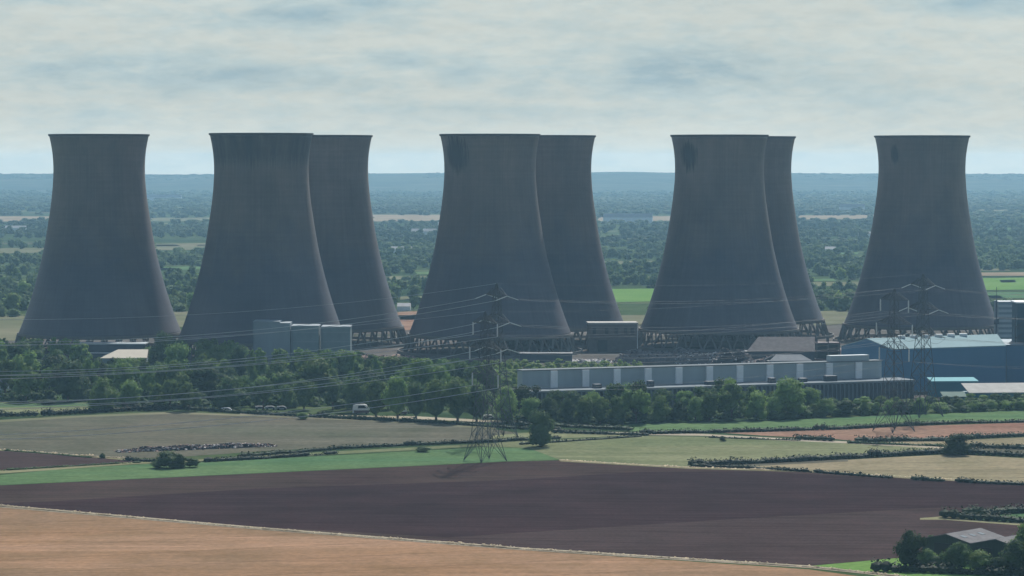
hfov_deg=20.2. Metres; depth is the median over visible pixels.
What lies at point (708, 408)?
broadleaf tree
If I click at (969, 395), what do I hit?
broadleaf tree
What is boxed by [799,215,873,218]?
field
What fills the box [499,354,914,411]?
industrial building
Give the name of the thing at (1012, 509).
hedge
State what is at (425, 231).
barn
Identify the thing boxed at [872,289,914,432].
pylon
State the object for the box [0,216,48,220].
field
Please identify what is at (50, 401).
bush
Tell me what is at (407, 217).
field
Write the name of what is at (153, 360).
poplar tree
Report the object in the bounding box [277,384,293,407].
broadleaf tree
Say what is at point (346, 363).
broadleaf tree
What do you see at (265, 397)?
broadleaf tree
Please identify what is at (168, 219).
field
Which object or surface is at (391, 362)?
broadleaf tree
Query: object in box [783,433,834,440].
hedge
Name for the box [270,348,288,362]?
broadleaf tree
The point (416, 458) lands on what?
field
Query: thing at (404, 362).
poplar tree
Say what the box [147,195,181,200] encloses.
barn
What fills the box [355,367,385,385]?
broadleaf tree
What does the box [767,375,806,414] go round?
broadleaf tree
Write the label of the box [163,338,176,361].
poplar tree
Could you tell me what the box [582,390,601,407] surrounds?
broadleaf tree
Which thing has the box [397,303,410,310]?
barn
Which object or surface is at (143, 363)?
broadleaf tree
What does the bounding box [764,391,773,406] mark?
broadleaf tree
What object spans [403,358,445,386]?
broadleaf tree
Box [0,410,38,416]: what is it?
hedge
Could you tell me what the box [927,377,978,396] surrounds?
teal building
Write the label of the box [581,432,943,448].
track
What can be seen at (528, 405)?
broadleaf tree
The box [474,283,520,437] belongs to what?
pylon
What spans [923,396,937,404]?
broadleaf tree
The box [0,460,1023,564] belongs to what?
field
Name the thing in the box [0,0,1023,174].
sky
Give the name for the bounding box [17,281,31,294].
broadleaf tree
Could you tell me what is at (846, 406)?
broadleaf tree
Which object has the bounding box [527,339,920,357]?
power cable
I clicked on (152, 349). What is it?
poplar tree
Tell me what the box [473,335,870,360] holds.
power cable
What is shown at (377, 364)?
poplar tree
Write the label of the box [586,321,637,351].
pump house
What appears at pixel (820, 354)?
steel structure
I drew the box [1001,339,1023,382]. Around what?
blue block
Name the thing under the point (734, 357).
rubble heap
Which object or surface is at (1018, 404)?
broadleaf tree
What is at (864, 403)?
broadleaf tree
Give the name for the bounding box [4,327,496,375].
power cable
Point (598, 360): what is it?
rubble heap
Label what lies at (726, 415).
undergrowth
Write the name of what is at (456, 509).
field
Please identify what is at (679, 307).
power cable
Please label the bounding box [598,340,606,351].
door
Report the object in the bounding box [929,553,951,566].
broadleaf tree
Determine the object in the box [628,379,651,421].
broadleaf tree
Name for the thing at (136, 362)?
broadleaf tree
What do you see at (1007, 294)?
field
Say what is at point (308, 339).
clad block
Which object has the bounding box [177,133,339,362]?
cooling tower
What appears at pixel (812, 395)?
broadleaf tree
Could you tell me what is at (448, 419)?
road
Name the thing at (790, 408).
broadleaf tree
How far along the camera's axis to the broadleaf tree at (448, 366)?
1303.66 m
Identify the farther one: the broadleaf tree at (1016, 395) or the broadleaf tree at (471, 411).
the broadleaf tree at (1016, 395)
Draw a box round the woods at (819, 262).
[0,238,1023,316]
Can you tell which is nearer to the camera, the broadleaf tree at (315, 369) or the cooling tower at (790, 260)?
the broadleaf tree at (315, 369)
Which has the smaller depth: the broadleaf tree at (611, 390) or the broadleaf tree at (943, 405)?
the broadleaf tree at (611, 390)
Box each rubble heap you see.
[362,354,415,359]
[561,358,613,362]
[614,347,699,362]
[675,352,733,363]
[710,347,753,363]
[741,354,775,362]
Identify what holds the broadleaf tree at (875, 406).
on the ground at (632, 308)
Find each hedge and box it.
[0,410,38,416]
[0,461,140,470]
[2,449,93,457]
[40,403,181,415]
[86,398,179,406]
[118,455,156,461]
[180,404,560,429]
[202,449,338,461]
[238,435,560,456]
[511,419,633,429]
[519,435,641,444]
[551,427,648,435]
[639,418,1023,433]
[687,446,1023,465]
[691,461,808,471]
[705,435,800,440]
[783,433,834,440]
[807,469,892,477]
[847,440,943,445]
[854,433,975,441]
[870,557,1023,575]
[910,474,945,480]
[939,506,1023,523]
[955,476,1023,484]
[961,503,1023,514]
[969,431,1023,438]
[970,440,1023,448]
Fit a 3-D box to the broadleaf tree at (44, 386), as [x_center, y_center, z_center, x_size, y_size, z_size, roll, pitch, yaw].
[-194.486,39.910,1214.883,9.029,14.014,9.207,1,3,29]
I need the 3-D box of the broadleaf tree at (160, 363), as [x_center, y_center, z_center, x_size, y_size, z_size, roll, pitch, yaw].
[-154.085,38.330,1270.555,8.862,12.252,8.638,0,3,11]
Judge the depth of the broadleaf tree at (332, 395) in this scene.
1158.33 m
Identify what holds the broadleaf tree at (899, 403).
on the ground at (632, 308)
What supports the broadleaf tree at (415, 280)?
on the ground at (632, 308)
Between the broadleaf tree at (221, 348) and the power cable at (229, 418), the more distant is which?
the broadleaf tree at (221, 348)
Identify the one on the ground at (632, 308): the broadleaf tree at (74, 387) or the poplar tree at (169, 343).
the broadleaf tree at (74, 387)
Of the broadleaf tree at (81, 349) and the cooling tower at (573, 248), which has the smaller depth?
the broadleaf tree at (81, 349)
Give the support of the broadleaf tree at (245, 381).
on the ground at (632, 308)
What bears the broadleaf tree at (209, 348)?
on the yard at (606, 355)
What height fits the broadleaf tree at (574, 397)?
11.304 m
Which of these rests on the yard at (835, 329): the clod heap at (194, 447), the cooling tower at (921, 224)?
the cooling tower at (921, 224)
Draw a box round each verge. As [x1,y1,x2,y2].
[0,450,251,472]
[560,459,1007,481]
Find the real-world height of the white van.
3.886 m
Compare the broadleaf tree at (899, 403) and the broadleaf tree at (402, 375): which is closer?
the broadleaf tree at (899, 403)
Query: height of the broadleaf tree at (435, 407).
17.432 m
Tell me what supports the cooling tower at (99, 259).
on the yard at (835, 329)
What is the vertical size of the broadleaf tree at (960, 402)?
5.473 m
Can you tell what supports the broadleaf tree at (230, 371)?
on the ground at (632, 308)
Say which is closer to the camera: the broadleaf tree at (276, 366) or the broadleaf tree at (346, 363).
the broadleaf tree at (276, 366)
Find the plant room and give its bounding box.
[519,352,572,361]
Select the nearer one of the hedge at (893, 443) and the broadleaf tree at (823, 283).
the hedge at (893, 443)
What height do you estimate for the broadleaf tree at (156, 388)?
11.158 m
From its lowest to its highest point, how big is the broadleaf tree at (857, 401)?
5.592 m
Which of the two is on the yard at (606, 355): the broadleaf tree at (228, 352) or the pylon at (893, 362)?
the broadleaf tree at (228, 352)
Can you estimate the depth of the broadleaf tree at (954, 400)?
1176.23 m
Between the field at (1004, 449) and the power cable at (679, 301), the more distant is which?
the power cable at (679, 301)
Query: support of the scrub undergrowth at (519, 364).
on the yard at (606, 355)
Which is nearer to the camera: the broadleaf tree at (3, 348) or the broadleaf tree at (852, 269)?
the broadleaf tree at (3, 348)
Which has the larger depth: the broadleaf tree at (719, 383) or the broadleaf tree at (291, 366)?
the broadleaf tree at (291, 366)
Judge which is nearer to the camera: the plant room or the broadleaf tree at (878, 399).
the broadleaf tree at (878, 399)
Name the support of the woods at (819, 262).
on the ground at (632, 308)
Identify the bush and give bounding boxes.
[36,399,56,404]
[150,450,180,467]
[171,453,187,467]
[184,458,199,466]
[295,412,308,418]
[415,446,430,451]
[940,433,972,454]
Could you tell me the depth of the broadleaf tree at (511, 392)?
1111.12 m
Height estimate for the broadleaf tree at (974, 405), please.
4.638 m
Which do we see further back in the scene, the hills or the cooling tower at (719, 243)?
the hills
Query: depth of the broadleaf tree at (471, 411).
1105.97 m
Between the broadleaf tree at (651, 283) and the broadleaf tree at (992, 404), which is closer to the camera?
the broadleaf tree at (992, 404)
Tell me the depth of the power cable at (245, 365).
900.96 m
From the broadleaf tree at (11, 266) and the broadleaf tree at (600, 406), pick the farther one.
the broadleaf tree at (11, 266)
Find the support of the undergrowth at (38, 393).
on the ground at (632, 308)
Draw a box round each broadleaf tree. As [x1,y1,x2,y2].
[0,338,9,358]
[0,340,7,360]
[0,359,17,392]
[1,293,20,309]
[6,263,15,275]
[6,341,44,364]
[11,267,22,279]
[11,350,40,377]
[12,366,43,400]
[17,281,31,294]
[17,338,45,360]
[28,276,33,285]
[36,353,80,390]
[39,366,56,390]
[43,359,91,399]
[47,337,59,355]
[51,349,65,359]
[56,338,80,359]
[69,343,92,363]
[82,357,100,384]
[87,377,118,409]
[92,358,107,375]
[106,357,114,364]
[106,379,113,390]
[108,362,141,390]
[112,357,120,365]
[115,379,142,406]
[116,358,132,368]
[129,357,140,369]
[136,360,149,382]
[138,365,156,391]
[146,383,163,401]
[151,360,192,391]
[153,361,169,378]
[154,331,174,360]
[162,379,177,404]
[163,267,173,277]
[163,341,190,372]
[168,290,182,302]
[172,382,201,410]
[173,274,183,280]
[174,267,182,274]
[175,338,196,357]
[186,292,193,307]
[187,265,195,276]
[188,277,197,287]
[188,359,215,388]
[191,340,225,364]
[191,366,229,390]
[194,338,217,355]
[205,380,218,407]
[208,358,229,372]
[209,374,248,407]
[217,345,228,361]
[220,340,234,351]
[221,367,241,378]
[223,342,249,365]
[229,344,248,375]
[238,375,255,394]
[249,379,273,410]
[253,376,272,392]
[265,359,286,383]
[268,371,295,394]
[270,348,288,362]
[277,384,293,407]
[286,356,299,372]
[287,347,302,364]
[291,379,317,409]
[294,349,318,369]
[294,357,337,395]
[314,349,323,359]
[318,349,338,368]
[324,382,344,409]
[335,349,357,373]
[341,375,368,406]
[345,370,353,386]
[345,382,352,408]
[355,350,363,363]
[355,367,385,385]
[361,377,387,416]
[362,359,372,367]
[363,354,375,362]
[369,356,387,379]
[379,375,409,417]
[380,355,404,378]
[383,264,392,275]
[393,279,404,290]
[394,366,411,376]
[397,371,412,382]
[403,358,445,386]
[405,382,426,417]
[407,276,422,289]
[409,296,417,308]
[422,376,447,419]
[432,359,450,381]
[439,376,474,421]
[443,359,453,376]
[450,364,466,380]
[454,361,468,375]
[463,362,482,381]
[466,384,489,421]
[468,383,493,400]
[469,379,477,386]
[477,364,498,391]
[483,366,503,383]
[493,385,518,411]
[493,386,517,413]
[494,394,517,419]
[512,384,540,408]
[519,397,541,420]
[527,409,556,445]
[538,396,558,420]
[539,389,562,411]
[557,398,576,423]
[562,390,584,412]
[573,396,594,423]
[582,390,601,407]
[592,397,610,423]
[604,383,624,404]
[607,394,626,420]
[620,388,651,422]
[622,382,651,414]
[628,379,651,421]
[645,274,656,287]
[648,393,672,421]
[652,388,674,407]
[669,401,688,421]
[674,390,692,407]
[687,396,703,420]
[692,386,709,406]
[699,391,720,420]
[709,377,725,404]
[717,377,741,412]
[717,384,747,419]
[738,385,758,406]
[741,390,768,419]
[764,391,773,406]
[766,395,783,412]
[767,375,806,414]
[783,387,803,414]
[801,387,820,406]
[809,403,820,416]
[815,397,836,413]
[821,281,827,290]
[832,400,857,414]
[833,290,842,309]
[835,267,846,279]
[836,281,844,292]
[846,264,856,273]
[853,396,873,404]
[860,399,870,409]
[870,402,883,414]
[874,396,886,402]
[883,399,898,413]
[890,396,901,401]
[892,529,926,565]
[895,400,913,413]
[912,397,929,412]
[915,548,937,565]
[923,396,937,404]
[929,402,949,409]
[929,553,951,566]
[939,395,951,403]
[940,541,971,567]
[951,395,961,403]
[953,398,968,411]
[964,393,975,399]
[966,548,992,569]
[967,400,987,411]
[979,394,988,399]
[983,399,997,409]
[989,393,999,400]
[989,557,1006,569]
[998,392,1011,400]
[998,538,1023,569]
[1000,400,1014,409]
[1011,522,1023,544]
[1012,397,1023,409]
[1013,392,1021,398]
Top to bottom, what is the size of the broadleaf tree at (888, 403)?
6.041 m
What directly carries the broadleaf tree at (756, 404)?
on the ground at (632, 308)
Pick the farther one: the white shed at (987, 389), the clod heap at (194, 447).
the white shed at (987, 389)
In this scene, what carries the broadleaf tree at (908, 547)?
on the field at (865, 566)
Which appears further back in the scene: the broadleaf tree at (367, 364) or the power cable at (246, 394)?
the broadleaf tree at (367, 364)
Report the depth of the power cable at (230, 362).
914.22 m
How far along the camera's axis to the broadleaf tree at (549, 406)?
1098.20 m
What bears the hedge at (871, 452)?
on the ground at (632, 308)
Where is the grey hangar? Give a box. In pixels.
[743,337,819,360]
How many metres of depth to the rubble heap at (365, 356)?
1440.46 m
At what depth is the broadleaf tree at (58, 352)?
1303.78 m
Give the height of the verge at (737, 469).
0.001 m
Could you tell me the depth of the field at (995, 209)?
6003.33 m
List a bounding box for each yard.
[5,324,993,359]
[133,345,939,407]
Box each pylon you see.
[464,311,506,462]
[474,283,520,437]
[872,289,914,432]
[899,274,948,417]
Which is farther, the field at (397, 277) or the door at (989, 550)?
the field at (397, 277)
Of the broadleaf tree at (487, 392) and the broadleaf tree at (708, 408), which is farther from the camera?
the broadleaf tree at (487, 392)
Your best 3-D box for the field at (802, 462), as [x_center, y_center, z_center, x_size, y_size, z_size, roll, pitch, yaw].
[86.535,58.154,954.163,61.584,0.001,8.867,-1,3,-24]
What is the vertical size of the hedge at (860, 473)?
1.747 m
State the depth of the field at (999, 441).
1029.37 m
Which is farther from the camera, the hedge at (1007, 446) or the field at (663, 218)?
the field at (663, 218)
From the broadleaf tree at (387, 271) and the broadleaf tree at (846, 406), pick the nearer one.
the broadleaf tree at (846, 406)
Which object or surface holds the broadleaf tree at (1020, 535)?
on the field at (865, 566)
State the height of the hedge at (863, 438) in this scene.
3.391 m
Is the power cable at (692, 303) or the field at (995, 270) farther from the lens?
the field at (995, 270)
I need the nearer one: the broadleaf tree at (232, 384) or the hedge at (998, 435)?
the hedge at (998, 435)
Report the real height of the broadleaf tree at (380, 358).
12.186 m
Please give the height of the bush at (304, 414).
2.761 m
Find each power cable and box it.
[0,284,490,319]
[0,324,471,371]
[0,335,468,375]
[0,354,493,405]
[0,362,500,409]
[0,385,471,434]
[0,388,496,439]
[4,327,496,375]
[6,337,494,378]
[6,351,472,401]
[9,311,484,345]
[11,359,469,403]
[50,299,471,341]
[50,300,495,344]
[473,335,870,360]
[480,359,877,386]
[498,274,916,285]
[501,337,892,354]
[501,337,910,363]
[503,288,897,301]
[508,362,904,389]
[509,312,891,327]
[521,315,918,330]
[526,290,918,303]
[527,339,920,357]
[538,290,879,311]
[544,313,903,337]
[594,311,876,334]
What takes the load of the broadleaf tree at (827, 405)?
on the ground at (632, 308)
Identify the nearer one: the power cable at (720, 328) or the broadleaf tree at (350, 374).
the power cable at (720, 328)
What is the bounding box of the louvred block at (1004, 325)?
[994,300,1011,338]
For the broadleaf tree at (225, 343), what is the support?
on the yard at (606, 355)
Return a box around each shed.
[74,342,148,359]
[100,349,148,363]
[765,354,811,361]
[841,333,1005,391]
[940,392,966,400]
[961,383,1023,398]
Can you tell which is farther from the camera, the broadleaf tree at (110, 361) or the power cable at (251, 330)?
the broadleaf tree at (110, 361)
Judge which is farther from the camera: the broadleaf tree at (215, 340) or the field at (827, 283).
the field at (827, 283)
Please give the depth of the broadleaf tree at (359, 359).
1386.30 m
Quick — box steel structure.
[814,337,840,360]
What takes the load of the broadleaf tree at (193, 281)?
on the ground at (632, 308)
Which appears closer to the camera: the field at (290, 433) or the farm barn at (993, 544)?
the farm barn at (993, 544)
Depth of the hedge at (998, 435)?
1043.91 m
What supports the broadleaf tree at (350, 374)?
on the ground at (632, 308)
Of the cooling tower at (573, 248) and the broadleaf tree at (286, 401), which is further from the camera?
the cooling tower at (573, 248)
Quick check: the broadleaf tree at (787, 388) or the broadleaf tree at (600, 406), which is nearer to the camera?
the broadleaf tree at (600, 406)
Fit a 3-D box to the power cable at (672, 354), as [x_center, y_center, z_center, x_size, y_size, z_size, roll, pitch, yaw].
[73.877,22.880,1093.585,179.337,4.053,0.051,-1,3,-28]
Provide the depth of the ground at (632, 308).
1158.21 m
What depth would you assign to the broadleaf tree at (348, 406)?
1163.64 m
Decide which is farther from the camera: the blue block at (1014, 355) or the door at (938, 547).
the blue block at (1014, 355)
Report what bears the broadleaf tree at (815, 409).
on the ground at (632, 308)
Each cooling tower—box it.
[14,134,192,356]
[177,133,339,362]
[247,135,406,349]
[397,134,582,357]
[460,135,622,348]
[638,134,800,351]
[664,136,833,338]
[833,135,993,343]
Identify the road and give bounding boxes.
[240,413,505,422]
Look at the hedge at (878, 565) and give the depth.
699.25 m
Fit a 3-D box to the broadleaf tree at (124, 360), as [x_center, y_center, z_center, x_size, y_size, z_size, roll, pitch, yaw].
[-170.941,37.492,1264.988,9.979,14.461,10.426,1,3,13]
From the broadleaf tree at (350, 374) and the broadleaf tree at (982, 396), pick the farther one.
the broadleaf tree at (350, 374)
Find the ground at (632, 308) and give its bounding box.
[0,192,1023,575]
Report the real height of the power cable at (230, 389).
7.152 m
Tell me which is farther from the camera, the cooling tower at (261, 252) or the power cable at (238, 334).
the cooling tower at (261, 252)
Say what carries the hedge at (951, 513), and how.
on the ground at (632, 308)
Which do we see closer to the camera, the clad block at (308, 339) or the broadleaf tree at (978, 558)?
the broadleaf tree at (978, 558)
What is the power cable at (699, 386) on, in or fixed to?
hanging from the pylon at (486, 358)
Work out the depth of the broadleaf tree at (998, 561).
698.56 m
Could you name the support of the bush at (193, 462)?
on the field at (416, 458)
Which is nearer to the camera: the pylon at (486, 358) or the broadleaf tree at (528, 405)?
the pylon at (486, 358)
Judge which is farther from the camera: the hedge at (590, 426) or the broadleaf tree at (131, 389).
the broadleaf tree at (131, 389)
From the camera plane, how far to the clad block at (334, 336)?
1402.42 m
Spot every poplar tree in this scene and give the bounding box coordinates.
[148,346,158,361]
[148,353,157,365]
[160,339,167,360]
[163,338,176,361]
[245,349,257,382]
[254,347,268,374]
[327,358,338,380]
[351,362,361,376]
[370,356,384,385]
[399,357,408,368]
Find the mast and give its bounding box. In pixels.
[994,287,998,333]
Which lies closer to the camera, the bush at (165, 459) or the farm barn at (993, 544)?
the farm barn at (993, 544)
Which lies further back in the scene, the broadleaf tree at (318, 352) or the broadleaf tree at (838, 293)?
the broadleaf tree at (838, 293)
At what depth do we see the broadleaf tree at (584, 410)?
1096.69 m
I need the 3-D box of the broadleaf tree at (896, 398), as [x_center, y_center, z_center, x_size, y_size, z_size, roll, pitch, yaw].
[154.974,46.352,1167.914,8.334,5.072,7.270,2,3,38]
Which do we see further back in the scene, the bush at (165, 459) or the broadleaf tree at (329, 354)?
the broadleaf tree at (329, 354)
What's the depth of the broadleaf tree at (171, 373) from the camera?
1199.65 m
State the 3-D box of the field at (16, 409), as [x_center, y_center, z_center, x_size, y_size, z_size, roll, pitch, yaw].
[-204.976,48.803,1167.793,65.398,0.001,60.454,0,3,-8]
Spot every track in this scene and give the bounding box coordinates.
[0,412,495,428]
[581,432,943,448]
[920,517,1021,524]
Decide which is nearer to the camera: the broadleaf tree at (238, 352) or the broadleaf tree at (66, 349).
the broadleaf tree at (238, 352)
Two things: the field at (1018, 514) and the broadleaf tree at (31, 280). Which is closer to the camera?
the field at (1018, 514)
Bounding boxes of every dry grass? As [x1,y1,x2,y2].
[0,449,125,458]
[0,504,906,575]
[560,459,1023,482]
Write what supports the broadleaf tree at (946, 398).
on the ground at (632, 308)
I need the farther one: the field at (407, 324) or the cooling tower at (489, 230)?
the field at (407, 324)
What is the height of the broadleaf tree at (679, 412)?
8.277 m
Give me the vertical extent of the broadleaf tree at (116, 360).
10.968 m
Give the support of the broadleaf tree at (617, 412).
on the ground at (632, 308)
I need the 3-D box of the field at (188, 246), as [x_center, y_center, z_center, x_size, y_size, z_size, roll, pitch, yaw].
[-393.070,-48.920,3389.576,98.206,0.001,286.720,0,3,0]
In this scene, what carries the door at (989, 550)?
in the farm barn at (993, 544)
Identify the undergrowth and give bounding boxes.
[0,358,513,408]
[358,357,642,385]
[503,396,1023,423]
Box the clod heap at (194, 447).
[113,442,277,452]
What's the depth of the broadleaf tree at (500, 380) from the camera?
1253.23 m
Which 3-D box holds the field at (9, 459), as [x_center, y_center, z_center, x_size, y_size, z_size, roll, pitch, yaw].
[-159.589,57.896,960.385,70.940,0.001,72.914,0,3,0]
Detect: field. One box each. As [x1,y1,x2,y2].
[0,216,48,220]
[0,248,43,252]
[0,316,31,340]
[0,402,87,412]
[0,403,87,406]
[0,414,515,457]
[0,447,558,484]
[0,451,138,469]
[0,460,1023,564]
[0,471,1023,536]
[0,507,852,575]
[150,218,209,220]
[155,243,205,249]
[160,266,200,269]
[174,311,187,326]
[202,436,933,466]
[373,215,439,220]
[387,276,425,278]
[397,311,416,329]
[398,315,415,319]
[400,296,421,299]
[450,509,1020,564]
[488,431,627,439]
[598,216,669,220]
[612,289,653,301]
[616,410,1023,431]
[621,315,644,323]
[721,459,847,467]
[726,423,1023,440]
[756,454,1023,481]
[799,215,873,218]
[813,279,835,280]
[813,282,858,285]
[813,310,847,325]
[815,558,1023,575]
[883,437,1023,444]
[966,513,1023,522]
[972,447,1023,452]
[978,209,1016,210]
[980,269,1010,270]
[981,272,1023,275]
[983,278,1023,289]
[987,292,1023,298]
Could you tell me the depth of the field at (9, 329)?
1733.32 m
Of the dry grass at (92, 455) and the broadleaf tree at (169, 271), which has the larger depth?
the broadleaf tree at (169, 271)
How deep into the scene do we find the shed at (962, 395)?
1193.94 m
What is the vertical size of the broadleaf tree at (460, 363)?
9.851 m
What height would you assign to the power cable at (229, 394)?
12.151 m
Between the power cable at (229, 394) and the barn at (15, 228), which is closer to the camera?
the power cable at (229, 394)
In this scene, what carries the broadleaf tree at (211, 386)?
on the ground at (632, 308)
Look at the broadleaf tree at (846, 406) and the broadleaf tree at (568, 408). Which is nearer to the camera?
the broadleaf tree at (568, 408)
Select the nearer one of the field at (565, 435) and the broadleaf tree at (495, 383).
the field at (565, 435)
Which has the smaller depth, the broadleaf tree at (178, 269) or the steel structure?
the steel structure
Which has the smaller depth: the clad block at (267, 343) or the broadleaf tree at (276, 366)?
the broadleaf tree at (276, 366)
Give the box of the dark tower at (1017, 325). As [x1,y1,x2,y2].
[1011,300,1023,342]
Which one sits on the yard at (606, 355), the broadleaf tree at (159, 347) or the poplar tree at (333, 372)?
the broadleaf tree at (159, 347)
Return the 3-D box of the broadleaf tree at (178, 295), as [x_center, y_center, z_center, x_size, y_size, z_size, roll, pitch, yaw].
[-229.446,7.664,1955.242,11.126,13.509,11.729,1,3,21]
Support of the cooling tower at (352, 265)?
on the yard at (835, 329)
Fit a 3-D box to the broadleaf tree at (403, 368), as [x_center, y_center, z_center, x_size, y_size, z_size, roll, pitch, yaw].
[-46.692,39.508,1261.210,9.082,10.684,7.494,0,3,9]
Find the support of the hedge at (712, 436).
on the ground at (632, 308)
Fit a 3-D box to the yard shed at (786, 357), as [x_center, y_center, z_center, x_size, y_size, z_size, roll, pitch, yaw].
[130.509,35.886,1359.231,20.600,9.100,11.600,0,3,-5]
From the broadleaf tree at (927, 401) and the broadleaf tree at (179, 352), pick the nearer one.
the broadleaf tree at (927, 401)
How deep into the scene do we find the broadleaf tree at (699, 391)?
1134.16 m
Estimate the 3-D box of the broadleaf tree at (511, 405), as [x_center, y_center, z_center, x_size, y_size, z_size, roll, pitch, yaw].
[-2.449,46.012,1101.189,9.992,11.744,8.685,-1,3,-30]
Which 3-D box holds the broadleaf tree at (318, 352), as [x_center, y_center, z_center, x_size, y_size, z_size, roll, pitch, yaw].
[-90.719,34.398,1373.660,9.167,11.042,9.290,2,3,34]
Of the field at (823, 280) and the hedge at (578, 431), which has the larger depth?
the field at (823, 280)
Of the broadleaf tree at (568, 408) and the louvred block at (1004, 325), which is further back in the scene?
the louvred block at (1004, 325)
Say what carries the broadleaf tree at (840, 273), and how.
on the ground at (632, 308)
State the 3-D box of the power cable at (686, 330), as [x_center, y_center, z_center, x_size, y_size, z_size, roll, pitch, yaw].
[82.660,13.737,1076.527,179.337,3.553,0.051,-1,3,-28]
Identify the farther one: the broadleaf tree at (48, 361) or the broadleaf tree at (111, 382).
the broadleaf tree at (48, 361)
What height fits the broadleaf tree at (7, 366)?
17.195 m
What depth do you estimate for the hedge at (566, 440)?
1034.61 m
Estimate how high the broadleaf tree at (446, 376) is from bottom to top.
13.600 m
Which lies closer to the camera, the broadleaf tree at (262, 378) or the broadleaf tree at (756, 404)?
the broadleaf tree at (756, 404)
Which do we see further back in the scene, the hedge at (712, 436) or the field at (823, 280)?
the field at (823, 280)
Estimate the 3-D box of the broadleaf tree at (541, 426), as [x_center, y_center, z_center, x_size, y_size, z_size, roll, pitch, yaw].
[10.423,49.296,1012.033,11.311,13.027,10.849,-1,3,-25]
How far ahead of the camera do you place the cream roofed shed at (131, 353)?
1384.82 m
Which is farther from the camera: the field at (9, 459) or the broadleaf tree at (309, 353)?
the broadleaf tree at (309, 353)
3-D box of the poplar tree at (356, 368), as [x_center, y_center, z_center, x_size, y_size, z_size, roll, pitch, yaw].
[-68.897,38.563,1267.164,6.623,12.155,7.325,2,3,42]
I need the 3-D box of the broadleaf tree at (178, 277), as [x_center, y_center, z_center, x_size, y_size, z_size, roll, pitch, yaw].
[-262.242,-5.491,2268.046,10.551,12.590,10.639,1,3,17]
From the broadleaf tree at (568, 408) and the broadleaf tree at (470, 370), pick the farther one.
the broadleaf tree at (470, 370)
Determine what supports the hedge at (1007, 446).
on the ground at (632, 308)
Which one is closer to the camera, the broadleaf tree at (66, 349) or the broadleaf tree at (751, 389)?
the broadleaf tree at (751, 389)
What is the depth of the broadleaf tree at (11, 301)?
1898.18 m
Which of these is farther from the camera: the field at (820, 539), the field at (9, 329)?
the field at (9, 329)
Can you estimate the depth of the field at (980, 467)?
944.91 m
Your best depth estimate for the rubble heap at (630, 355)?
1436.62 m
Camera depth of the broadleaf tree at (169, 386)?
1164.60 m
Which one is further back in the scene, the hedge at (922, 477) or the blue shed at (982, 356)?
the blue shed at (982, 356)
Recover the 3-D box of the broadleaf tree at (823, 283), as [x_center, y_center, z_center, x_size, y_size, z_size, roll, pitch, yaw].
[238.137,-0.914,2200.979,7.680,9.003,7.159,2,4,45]
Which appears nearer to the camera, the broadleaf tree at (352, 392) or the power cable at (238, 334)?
the power cable at (238, 334)
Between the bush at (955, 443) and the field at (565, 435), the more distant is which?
the field at (565, 435)
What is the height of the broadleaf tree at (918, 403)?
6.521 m
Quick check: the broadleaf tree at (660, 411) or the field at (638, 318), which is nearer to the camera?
the broadleaf tree at (660, 411)
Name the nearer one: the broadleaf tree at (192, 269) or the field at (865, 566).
the field at (865, 566)
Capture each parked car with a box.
[265,406,275,409]
[276,406,286,409]
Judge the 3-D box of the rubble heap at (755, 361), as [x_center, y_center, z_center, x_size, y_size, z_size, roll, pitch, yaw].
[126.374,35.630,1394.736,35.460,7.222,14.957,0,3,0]
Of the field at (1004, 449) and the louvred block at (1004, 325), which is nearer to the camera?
the field at (1004, 449)
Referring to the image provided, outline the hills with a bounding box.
[0,172,1023,192]
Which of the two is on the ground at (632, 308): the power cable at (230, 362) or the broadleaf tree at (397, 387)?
the broadleaf tree at (397, 387)
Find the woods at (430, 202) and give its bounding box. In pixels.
[0,172,1023,244]
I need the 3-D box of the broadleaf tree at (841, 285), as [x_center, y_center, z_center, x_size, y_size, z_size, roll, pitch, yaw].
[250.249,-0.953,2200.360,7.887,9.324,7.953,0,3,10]
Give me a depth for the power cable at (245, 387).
1012.34 m
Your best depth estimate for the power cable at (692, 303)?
1068.94 m
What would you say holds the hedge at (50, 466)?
on the ground at (632, 308)
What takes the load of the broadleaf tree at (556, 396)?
on the ground at (632, 308)
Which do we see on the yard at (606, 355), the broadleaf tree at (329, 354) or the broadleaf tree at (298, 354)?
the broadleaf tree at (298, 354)
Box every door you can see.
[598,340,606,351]
[934,542,950,554]
[976,547,991,558]
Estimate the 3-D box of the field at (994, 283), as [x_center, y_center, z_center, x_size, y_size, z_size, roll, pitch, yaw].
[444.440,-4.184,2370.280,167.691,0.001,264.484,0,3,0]
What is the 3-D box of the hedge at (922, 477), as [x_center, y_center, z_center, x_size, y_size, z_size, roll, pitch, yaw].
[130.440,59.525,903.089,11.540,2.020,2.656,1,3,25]
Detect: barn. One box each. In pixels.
[5,226,26,230]
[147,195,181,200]
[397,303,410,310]
[411,229,436,234]
[603,213,652,222]
[839,204,864,209]
[923,528,1015,563]
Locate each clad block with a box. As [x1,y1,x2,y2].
[253,320,291,366]
[291,324,320,355]
[321,325,351,353]
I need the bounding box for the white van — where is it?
[353,404,369,413]

